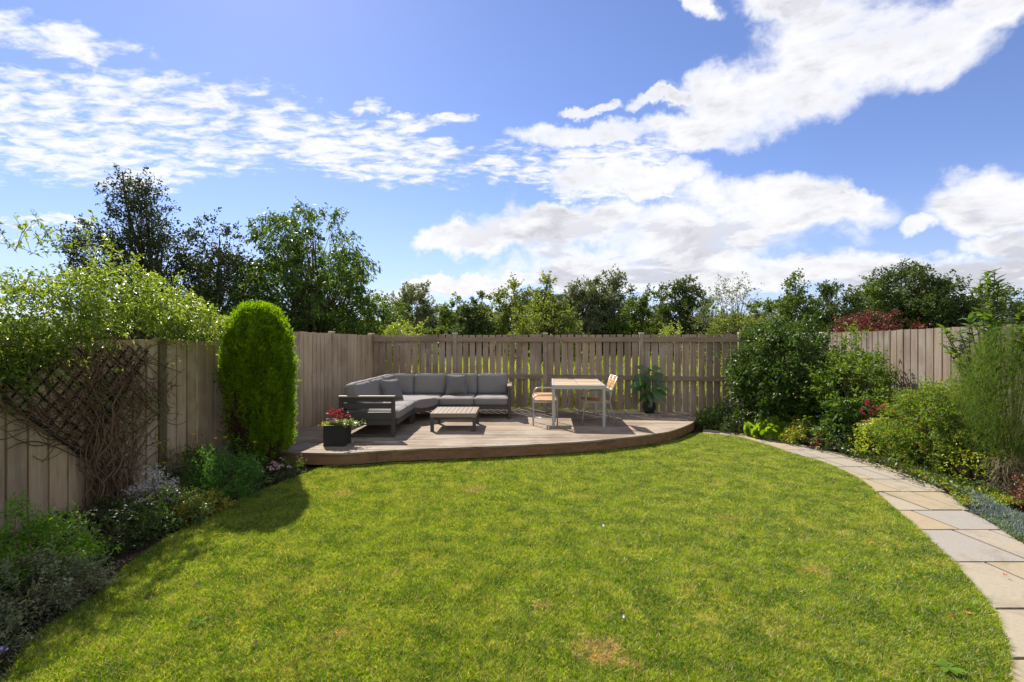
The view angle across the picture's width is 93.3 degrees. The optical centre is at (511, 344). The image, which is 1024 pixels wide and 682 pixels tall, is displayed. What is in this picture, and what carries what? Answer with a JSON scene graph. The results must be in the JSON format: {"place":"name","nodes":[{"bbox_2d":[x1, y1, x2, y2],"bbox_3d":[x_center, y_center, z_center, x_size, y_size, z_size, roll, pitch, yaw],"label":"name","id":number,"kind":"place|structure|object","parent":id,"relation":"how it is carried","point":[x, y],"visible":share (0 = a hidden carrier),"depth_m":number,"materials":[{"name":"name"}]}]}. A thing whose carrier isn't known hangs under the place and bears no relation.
{"place":"outdoors","nodes":[
{"label":"outdoors","id":0,"kind":"place"},
{"bbox_2d":[0,432,1019,681],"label":"lawn","id":1,"kind":"structure","parent":0,"point":[536,633],"depth_m":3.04,"materials":[{"name":"green plant"}]},
{"bbox_2d":[190,617,207,625],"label":"lawn weed","id":2,"kind":"object","parent":1,"relation":"on","point":[196,621],"visible":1,"depth_m":2.82,"materials":[{"name":"green plant"}]},
{"bbox_2d":[275,408,694,464],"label":"garden deck","id":3,"kind":"structure","parent":1,"relation":"on","point":[498,433],"depth_m":7.69,"materials":[{"name":"brown wood"}]},
{"bbox_2d":[323,424,350,446],"bbox_3d":[-2.530,1.303,7.010,0.300,0.300,0.300,0,0,0],"label":"square planter","id":4,"kind":"object","parent":3,"relation":"on","point":[336,436],"visible":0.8,"depth_m":6.86,"materials":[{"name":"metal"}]},
{"bbox_2d":[318,408,365,426],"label":"bedding plant","id":5,"kind":"object","parent":4,"relation":"in","point":[340,421],"visible":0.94,"depth_m":6.98,"materials":[{"name":"red plant"}]},
{"bbox_2d":[338,373,511,436],"bbox_3d":[-1.355,1.031,8.899,2.699,0.844,2.769,0,0,0],"label":"corner sofa","id":6,"kind":"object","parent":3,"relation":"on","point":[368,401],"visible":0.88,"depth_m":9.36,"materials":[{"name":"grey fabric"}]},
{"bbox_2d":[380,378,403,399],"bbox_3d":[-2.230,0.848,8.980,0.226,0.394,0.431,0,0,35],"label":"throw pillow","id":7,"kind":"object","parent":6,"relation":"on","point":[391,387],"visible":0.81,"depth_m":8.91,"materials":[{"name":"grey fabric"}]},
{"bbox_2d":[446,374,466,394],"bbox_3d":[-1.130,0.828,9.860,0.438,0.412,0.206,0,0,0],"label":"throw pillow","id":8,"kind":"object","parent":6,"relation":"on","point":[456,384],"visible":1,"depth_m":9.80,"materials":[{"name":"grey fabric"}]},
{"bbox_2d":[430,407,478,431],"bbox_3d":[-0.980,1.300,8.445,0.760,0.305,0.830,0,0,0],"label":"coffee table","id":9,"kind":"object","parent":3,"relation":"on","point":[440,412],"visible":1,"depth_m":8.14,"materials":[{"name":"beige wood"}]},
{"bbox_2d":[532,387,557,425],"bbox_3d":[0.599,1.129,8.855,0.464,0.648,0.475,0,0,0],"label":"garden armchair","id":10,"kind":"object","parent":3,"relation":"on","point":[542,397],"visible":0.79,"depth_m":8.67,"materials":[{"name":"grey paint"}]},
{"bbox_2d":[552,379,605,427],"bbox_3d":[1.231,1.085,9.260,0.935,0.735,1.620,0,0,5],"label":"dining table","id":11,"kind":"object","parent":3,"relation":"on","point":[594,384],"visible":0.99,"depth_m":8.49,"materials":[{"name":"grey paint"}]},
{"bbox_2d":[577,374,617,425],"bbox_3d":[1.569,1.014,8.915,0.663,0.885,0.595,0,0,0],"label":"garden armchair","id":12,"kind":"object","parent":3,"relation":"on","point":[612,380],"visible":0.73,"depth_m":8.71,"materials":[{"name":"grey paint"}]},
{"bbox_2d":[642,402,655,413],"bbox_3d":[2.900,1.341,10.220,0.284,0.224,0.284,0,0,0],"label":"round pot","id":13,"kind":"object","parent":3,"relation":"on","point":[648,408],"visible":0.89,"depth_m":10.11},
{"bbox_2d":[628,365,670,405],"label":"dumb cane plant","id":14,"kind":"object","parent":13,"relation":"in","point":[639,384],"visible":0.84,"depth_m":10.17,"materials":[{"name":"green plant"}]},
{"bbox_2d":[932,656,967,675],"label":"lawn weed","id":15,"kind":"object","parent":1,"relation":"on","point":[944,666],"visible":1,"depth_m":2.42,"materials":[{"name":"green plant"}]},
{"bbox_2d":[0,412,1023,677],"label":"flower bed soil","id":16,"kind":"structure","parent":0,"point":[126,556],"depth_m":4.03,"materials":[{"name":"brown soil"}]},
{"bbox_2d":[0,647,16,676],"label":"pink bedding plant","id":17,"kind":"object","parent":16,"relation":"on","point":[3,664],"visible":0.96,"depth_m":2.42,"materials":[{"name":"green plant"}]},
{"bbox_2d":[0,583,55,663],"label":"grey leaved shrub","id":18,"kind":"object","parent":16,"relation":"on","point":[11,625],"visible":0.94,"depth_m":2.59,"materials":[{"name":"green plant"}]},
{"bbox_2d":[0,515,69,558],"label":"shrub","id":19,"kind":"object","parent":16,"relation":"on","point":[11,535],"visible":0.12,"depth_m":3.76,"materials":[{"name":"green plant"}]},
{"bbox_2d":[0,488,121,608],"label":"feathery conifer","id":20,"kind":"object","parent":16,"relation":"on","point":[47,536],"visible":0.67,"depth_m":3.23,"materials":[{"name":"green plant"}]},
{"bbox_2d":[0,537,126,651],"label":"grey leaved shrub","id":21,"kind":"object","parent":16,"relation":"on","point":[47,601],"visible":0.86,"depth_m":2.98,"materials":[{"name":"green plant"}]},
{"bbox_2d":[30,510,100,569],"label":"variegated shrub","id":22,"kind":"object","parent":16,"relation":"on","point":[82,529],"visible":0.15,"depth_m":3.65,"materials":[{"name":"green plant"}]},
{"bbox_2d":[32,492,157,545],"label":"shrub","id":23,"kind":"object","parent":16,"relation":"on","point":[101,504],"visible":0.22,"depth_m":4.26,"materials":[{"name":"green plant"}]},
{"bbox_2d":[2,467,221,603],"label":"border undergrowth","id":24,"kind":"object","parent":16,"relation":"on","point":[141,496],"visible":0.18,"depth_m":4.07,"materials":[{"name":"green plant"}]},
{"bbox_2d":[51,496,185,565],"bbox_3d":[-3.332,1.474,4.031,0.851,0.438,1.026,0,0,0],"label":"shrub","id":25,"kind":"object","parent":16,"relation":"on","point":[144,530],"visible":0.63,"depth_m":3.98,"materials":[{"name":"green plant"}]},
{"bbox_2d":[0,209,240,516],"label":"climbing vine","id":26,"kind":"object","parent":16,"relation":"on","point":[19,334],"visible":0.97,"depth_m":4.36,"materials":[{"name":"green plant"}]},
{"bbox_2d":[120,465,183,511],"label":"silver leaved plant","id":27,"kind":"object","parent":16,"relation":"on","point":[170,483],"visible":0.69,"depth_m":4.73,"materials":[{"name":"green plant"}]},
{"bbox_2d":[94,480,214,540],"bbox_3d":[-3.114,1.452,4.293,0.714,0.472,0.948,0,0,38],"label":"shrub","id":28,"kind":"object","parent":16,"relation":"on","point":[189,515],"visible":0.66,"depth_m":4.34,"materials":[{"name":"green plant"}]},
{"bbox_2d":[153,433,231,497],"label":"yellow daisy plant","id":29,"kind":"object","parent":16,"relation":"on","point":[180,454],"visible":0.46,"depth_m":5.23,"materials":[{"name":"green plant"}]},
{"bbox_2d":[160,432,236,496],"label":"perennial clump","id":30,"kind":"object","parent":16,"relation":"on","point":[178,468],"visible":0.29,"depth_m":5.25,"materials":[{"name":"green plant"}]},
{"bbox_2d":[169,486,237,527],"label":"golden shrub","id":31,"kind":"object","parent":16,"relation":"on","point":[216,498],"visible":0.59,"depth_m":4.63,"materials":[{"name":"green plant"}]},
{"bbox_2d":[171,436,274,509],"bbox_3d":[-3.080,1.358,5.175,0.934,0.733,0.932,0,0,-39],"label":"perennial clump","id":32,"kind":"object","parent":16,"relation":"on","point":[227,487],"visible":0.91,"depth_m":5.07,"materials":[{"name":"green plant"}]},
{"bbox_2d":[212,298,300,472],"bbox_3d":[-3.261,0.547,6.262,1.024,2.295,1.041,0,0,0],"label":"clipped conifer","id":33,"kind":"object","parent":16,"relation":"on","point":[257,370],"visible":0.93,"depth_m":5.99,"materials":[{"name":"green plant"}]},
{"bbox_2d":[251,457,307,487],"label":"pink bedding plant","id":34,"kind":"object","parent":16,"relation":"on","point":[278,474],"visible":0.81,"depth_m":5.86,"materials":[{"name":"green plant"}]},
{"bbox_2d":[277,454,306,474],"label":"edging plant","id":35,"kind":"object","parent":16,"relation":"on","point":[293,466],"visible":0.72,"depth_m":6.25,"materials":[{"name":"green plant"}]},
{"bbox_2d":[691,402,733,429],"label":"flowering groundcover","id":36,"kind":"object","parent":16,"relation":"on","point":[706,418],"visible":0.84,"depth_m":9.45,"materials":[{"name":"green plant"}]},
{"bbox_2d":[711,396,756,428],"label":"flowering groundcover","id":37,"kind":"object","parent":16,"relation":"on","point":[729,404],"visible":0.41,"depth_m":9.39,"materials":[{"name":"green plant"}]},
{"bbox_2d":[716,410,755,434],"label":"flowering groundcover","id":38,"kind":"object","parent":16,"relation":"on","point":[730,422],"visible":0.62,"depth_m":8.86,"materials":[{"name":"green plant"}]},
{"bbox_2d":[743,414,799,441],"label":"broad leaved clump","id":39,"kind":"object","parent":16,"relation":"on","point":[774,432],"visible":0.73,"depth_m":8.29,"materials":[{"name":"green plant"}]},
{"bbox_2d":[746,400,806,421],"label":"flowering groundcover","id":40,"kind":"object","parent":16,"relation":"on","point":[753,406],"visible":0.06,"depth_m":8.90,"materials":[{"name":"green plant"}]},
{"bbox_2d":[714,311,857,431],"bbox_3d":[5.178,0.571,8.997,2.431,2.372,2.203,0,0,0],"label":"glossy evergreen shrub","id":41,"kind":"object","parent":16,"relation":"on","point":[777,385],"visible":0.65,"depth_m":8.65,"materials":[{"name":"green plant"}]},
{"bbox_2d":[705,422,879,453],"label":"flowery undergrowth","id":42,"kind":"object","parent":16,"relation":"on","point":[713,426],"visible":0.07,"depth_m":7.99,"materials":[{"name":"green plant"}]},
{"bbox_2d":[780,415,822,445],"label":"mixed edging plant","id":43,"kind":"object","parent":16,"relation":"on","point":[801,434],"visible":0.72,"depth_m":7.90,"materials":[{"name":"green plant"}]},
{"bbox_2d":[809,431,839,451],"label":"mixed edging plant","id":44,"kind":"object","parent":16,"relation":"on","point":[814,444],"visible":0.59,"depth_m":7.53,"materials":[{"name":"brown plant"}]},
{"bbox_2d":[807,391,881,450],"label":"penstemon clump","id":45,"kind":"object","parent":16,"relation":"on","point":[832,425],"visible":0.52,"depth_m":7.43,"materials":[{"name":"green plant"}]},
{"bbox_2d":[821,423,871,456],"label":"penstemon clump","id":46,"kind":"object","parent":16,"relation":"on","point":[848,436],"visible":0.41,"depth_m":7.16,"materials":[{"name":"green plant"}]},
{"bbox_2d":[792,320,901,447],"bbox_3d":[5.502,0.665,8.068,2.050,2.123,1.775,0,0,-33],"label":"loose leafy shrub","id":47,"kind":"object","parent":16,"relation":"on","point":[861,378],"visible":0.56,"depth_m":7.77,"materials":[{"name":"green plant"}]},
{"bbox_2d":[858,399,898,441],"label":"phlox clump","id":48,"kind":"object","parent":16,"relation":"on","point":[872,413],"visible":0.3,"depth_m":7.08,"materials":[{"name":"green plant"}]},
{"bbox_2d":[849,415,907,462],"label":"sedum clump","id":49,"kind":"object","parent":16,"relation":"on","point":[860,430],"visible":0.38,"depth_m":6.81,"materials":[{"name":"green plant"}]},
{"bbox_2d":[802,430,1021,496],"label":"border undergrowth","id":50,"kind":"object","parent":16,"relation":"on","point":[953,479],"visible":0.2,"depth_m":5.68,"materials":[{"name":"green plant"}]},
{"bbox_2d":[892,382,975,453],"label":"fine leaved bush","id":51,"kind":"object","parent":16,"relation":"on","point":[918,415],"visible":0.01,"depth_m":6.55,"materials":[{"name":"green plant"}]},
{"bbox_2d":[861,372,1021,480],"bbox_3d":[5.524,1.030,6.131,1.568,1.366,1.645,0,0,0],"label":"fine leaved bush","id":52,"kind":"object","parent":16,"relation":"on","point":[903,432],"visible":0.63,"depth_m":6.03,"materials":[{"name":"green plant"}]},
{"bbox_2d":[885,460,1023,505],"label":"lime groundcover","id":53,"kind":"object","parent":16,"relation":"on","point":[1001,496],"visible":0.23,"depth_m":5.12,"materials":[{"name":"green plant"}]},
{"bbox_2d":[928,423,1014,488],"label":"fine leaved bush","id":54,"kind":"object","parent":16,"relation":"on","point":[977,472],"visible":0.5,"depth_m":5.51,"materials":[{"name":"green plant"}]},
{"bbox_2d":[936,267,1021,446],"bbox_3d":[5.772,0.367,5.867,0.955,2.594,0.766,0,0,14],"label":"tall leafy shrub","id":55,"kind":"object","parent":16,"relation":"on","point":[989,318],"visible":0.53,"depth_m":5.86,"materials":[{"name":"green plant"}]},
{"bbox_2d":[945,321,1023,491],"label":"feathery broom shrub","id":56,"kind":"object","parent":16,"relation":"on","point":[1016,411],"visible":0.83,"depth_m":5.41,"materials":[{"name":"green plant"}]},
{"bbox_2d":[947,485,1023,539],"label":"blue grey dianthus","id":57,"kind":"object","parent":16,"relation":"on","point":[1000,509],"visible":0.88,"depth_m":4.55,"materials":[{"name":"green plant"}]},
{"bbox_2d":[978,513,1023,541],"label":"mossy groundcover","id":58,"kind":"object","parent":16,"relation":"on","point":[1010,530],"visible":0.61,"depth_m":4.32,"materials":[{"name":"green plant"}]},
{"bbox_2d":[980,451,1023,495],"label":"dry stem tuft","id":59,"kind":"object","parent":16,"relation":"on","point":[1006,475],"visible":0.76,"depth_m":5.14,"materials":[{"name":"brown plant"}]},
{"bbox_2d":[999,289,1023,390],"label":"tall leafy shrub","id":60,"kind":"object","parent":16,"relation":"on","point":[1019,316],"visible":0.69,"depth_m":5.47,"materials":[{"name":"green plant"}]},
{"bbox_2d":[1003,470,1023,509],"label":"pink flower tuft","id":61,"kind":"object","parent":16,"relation":"on","point":[1020,485],"visible":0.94,"depth_m":4.85,"materials":[{"name":"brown plant"}]},
{"bbox_2d":[0,0,1023,323],"label":"sky","id":62,"kind":"structure","parent":0,"point":[467,145],"materials":[{"name":"blue"}]},
{"bbox_2d":[379,354,802,409],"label":"field grass","id":63,"kind":"structure","parent":0,"point":[581,374],"depth_m":12.79,"materials":[{"name":"plant"}]},
{"bbox_2d":[514,404,705,411],"bbox_3d":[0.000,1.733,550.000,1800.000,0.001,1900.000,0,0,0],"label":"ground","id":64,"kind":"structure","parent":0,"point":[631,409],"depth_m":12.82,"materials":[{"name":"green plant"}]},
{"bbox_2d":[0,338,239,549],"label":"board fence","id":65,"kind":"object","parent":64,"relation":"on","point":[60,480],"visible":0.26,"depth_m":4.92,"materials":[{"name":"brown wood"}]},
{"bbox_2d":[0,346,148,456],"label":"fan trellis","id":66,"kind":"object","parent":65,"relation":"attached to","point":[77,451],"visible":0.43,"depth_m":4.33,"materials":[{"name":"brown wood"}]},
{"bbox_2d":[37,163,221,340],"bbox_3d":[-10.213,-1.633,13.500,4.105,6.766,4.118,0,0,0],"label":"birch tree","id":67,"kind":"object","parent":64,"relation":"on","point":[147,250],"visible":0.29,"depth_m":13.15,"materials":[{"name":"green plant"}]},
{"bbox_2d":[145,207,294,340],"bbox_3d":[-8.386,-1.093,13.832,3.995,5.662,3.253,0,0,-23],"label":"birch tree","id":68,"kind":"object","parent":64,"relation":"on","point":[220,255],"visible":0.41,"depth_m":13.39,"materials":[{"name":"green plant"}]},
{"bbox_2d":[190,259,301,340],"bbox_3d":[-7.221,-0.338,13.430,3.828,4.162,3.400,0,0,0],"label":"cherry tree","id":69,"kind":"object","parent":64,"relation":"on","point":[235,278],"visible":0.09,"depth_m":13.09,"materials":[{"name":"green plant"}]},
{"bbox_2d":[222,196,404,350],"bbox_3d":[-6.802,-1.489,15.991,6.365,6.512,6.625,0,0,0],"label":"cherry tree","id":70,"kind":"object","parent":64,"relation":"on","point":[305,293],"visible":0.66,"depth_m":14.91,"materials":[{"name":"green plant"}]},
{"bbox_2d":[292,331,372,431],"bbox_3d":[-3.555,0.739,9.479,0.112,1.989,4.208,0,0,5],"label":"board fence","id":71,"kind":"object","parent":64,"relation":"on","point":[331,365],"visible":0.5,"depth_m":9.21,"materials":[{"name":"brown wood"}]},
{"bbox_2d":[335,316,381,360],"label":"yellow green bush","id":72,"kind":"object","parent":64,"relation":"on","point":[366,327],"visible":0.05,"depth_m":15.32,"materials":[{"name":"green plant"}]},
{"bbox_2d":[359,290,416,349],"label":"bushy tree","id":73,"kind":"object","parent":64,"relation":"on","point":[383,318],"visible":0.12,"depth_m":18.00,"materials":[{"name":"green plant"}]},
{"bbox_2d":[379,316,445,372],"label":"yellow green bush","id":74,"kind":"object","parent":64,"relation":"on","point":[389,329],"visible":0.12,"depth_m":14.93,"materials":[{"name":"green plant"}]},
{"bbox_2d":[383,279,441,356],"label":"bushy tree","id":75,"kind":"object","parent":64,"relation":"on","point":[413,296],"visible":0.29,"depth_m":26.42,"materials":[{"name":"green plant"}]},
{"bbox_2d":[419,304,452,328],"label":"bushy tree","id":76,"kind":"object","parent":64,"relation":"on","point":[432,317],"visible":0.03,"depth_m":29.84,"materials":[{"name":"green plant"}]},
{"bbox_2d":[419,291,482,357],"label":"bushy tree","id":77,"kind":"object","parent":64,"relation":"on","point":[444,314],"visible":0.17,"depth_m":23.76,"materials":[{"name":"green plant"}]},
{"bbox_2d":[444,301,502,360],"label":"bushy tree","id":78,"kind":"object","parent":64,"relation":"on","point":[477,323],"visible":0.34,"depth_m":21.59,"materials":[{"name":"green plant"}]},
{"bbox_2d":[469,290,501,336],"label":"bushy tree","id":79,"kind":"object","parent":64,"relation":"on","point":[481,293],"visible":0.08,"depth_m":28.87,"materials":[{"name":"green plant"}]},
{"bbox_2d":[0,316,1012,349],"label":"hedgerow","id":80,"kind":"object","parent":64,"relation":"on","point":[203,336],"visible":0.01,"depth_m":50.77,"materials":[{"name":"green plant"}]},
{"bbox_2d":[478,272,536,357],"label":"bushy tree","id":81,"kind":"object","parent":64,"relation":"on","point":[505,317],"visible":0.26,"depth_m":25.39,"materials":[{"name":"green plant"}]},
{"bbox_2d":[488,293,595,385],"bbox_3d":[1.218,0.071,16.026,3.419,3.457,4.558,0,0,-30],"label":"leafy sapling","id":82,"kind":"object","parent":64,"relation":"on","point":[535,327],"visible":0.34,"depth_m":15.73,"materials":[{"name":"green plant"}]},
{"bbox_2d":[508,270,582,356],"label":"leafy sapling","id":83,"kind":"object","parent":64,"relation":"on","point":[546,281],"visible":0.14,"depth_m":16.82,"materials":[{"name":"green plant"}]},
{"bbox_2d":[561,275,621,356],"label":"bushy tree","id":84,"kind":"object","parent":64,"relation":"on","point":[574,293],"visible":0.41,"depth_m":26.36,"materials":[{"name":"green plant"}]},
{"bbox_2d":[372,332,824,415],"bbox_3d":[1.529,0.734,10.778,10.019,1.999,0.109,0,0,9],"label":"picket fence","id":85,"kind":"object","parent":64,"relation":"on","point":[521,376],"visible":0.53,"depth_m":10.76,"materials":[{"name":"brown wood"}]},
{"bbox_2d":[572,263,652,355],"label":"bushy tree","id":86,"kind":"object","parent":64,"relation":"on","point":[613,284],"visible":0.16,"depth_m":27.32,"materials":[{"name":"green plant"}]},
{"bbox_2d":[603,283,676,359],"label":"bushy tree","id":87,"kind":"object","parent":64,"relation":"on","point":[641,305],"visible":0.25,"depth_m":24.89,"materials":[{"name":"green plant"}]},
{"bbox_2d":[650,321,689,388],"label":"leafy sapling","id":88,"kind":"object","parent":64,"relation":"on","point":[668,330],"visible":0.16,"depth_m":14.98,"materials":[{"name":"green plant"}]},
{"bbox_2d":[644,274,715,354],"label":"bushy tree","id":89,"kind":"object","parent":64,"relation":"on","point":[683,302],"visible":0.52,"depth_m":22.53,"materials":[{"name":"green plant"}]},
{"bbox_2d":[689,295,731,334],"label":"bushy tree","id":90,"kind":"object","parent":64,"relation":"on","point":[706,302],"visible":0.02,"depth_m":27.74,"materials":[{"name":"green plant"}]},
{"bbox_2d":[682,271,783,362],"bbox_3d":[7.027,-0.158,15.288,3.654,4.264,4.121,0,0,0],"label":"leafy sapling","id":91,"kind":"object","parent":64,"relation":"on","point":[732,301],"visible":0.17,"depth_m":15.41,"materials":[{"name":"green plant"}]},
{"bbox_2d":[681,307,785,375],"bbox_3d":[6.292,0.335,14.090,3.280,2.902,2.647,0,0,0],"label":"yellow green bush","id":92,"kind":"object","parent":64,"relation":"on","point":[716,329],"visible":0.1,"depth_m":14.13,"materials":[{"name":"green plant"}]},
{"bbox_2d":[739,297,775,329],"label":"bushy tree","id":93,"kind":"object","parent":64,"relation":"on","point":[758,305],"visible":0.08,"depth_m":25.86,"materials":[{"name":"green plant"}]},
{"bbox_2d":[766,268,828,355],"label":"bushy tree","id":94,"kind":"object","parent":64,"relation":"on","point":[788,303],"visible":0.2,"depth_m":16.73,"materials":[{"name":"green plant"}]},
{"bbox_2d":[800,278,881,332],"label":"bushy tree","id":95,"kind":"object","parent":64,"relation":"on","point":[833,308],"visible":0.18,"depth_m":17.15,"materials":[{"name":"green plant"}]},
{"bbox_2d":[829,315,875,332],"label":"red maple","id":96,"kind":"object","parent":64,"relation":"on","point":[838,330],"visible":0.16,"depth_m":10.56,"materials":[{"name":"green plant"}]},
{"bbox_2d":[834,275,908,331],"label":"bushy tree","id":97,"kind":"object","parent":64,"relation":"on","point":[873,293],"visible":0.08,"depth_m":17.50,"materials":[{"name":"green plant"}]},
{"bbox_2d":[841,308,931,331],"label":"red maple","id":98,"kind":"object","parent":64,"relation":"on","point":[876,327],"visible":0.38,"depth_m":10.64,"materials":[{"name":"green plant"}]},
{"bbox_2d":[858,258,986,330],"bbox_3d":[14.446,-0.638,18.129,4.126,5.087,4.673,0,0,0],"label":"bushy tree","id":99,"kind":"object","parent":64,"relation":"on","point":[909,298],"visible":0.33,"depth_m":17.27,"materials":[{"name":"green plant"}]},
{"bbox_2d":[825,324,1023,435],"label":"board fence","id":100,"kind":"object","parent":64,"relation":"on","point":[913,354],"visible":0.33,"depth_m":7.51,"materials":[{"name":"brown wood"}]},
{"bbox_2d":[895,269,1009,328],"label":"bushy tree","id":101,"kind":"object","parent":64,"relation":"on","point":[965,306],"visible":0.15,"depth_m":16.53,"materials":[{"name":"green plant"}]},
{"bbox_2d":[957,282,1023,326],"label":"bushy tree","id":102,"kind":"object","parent":64,"relation":"on","point":[1008,291],"visible":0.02,"depth_m":17.48,"materials":[{"name":"green plant"}]},
{"bbox_2d":[703,429,1023,681],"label":"path","id":103,"kind":"structure","parent":0,"point":[986,563],"depth_m":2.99,"materials":[{"name":"stone"}]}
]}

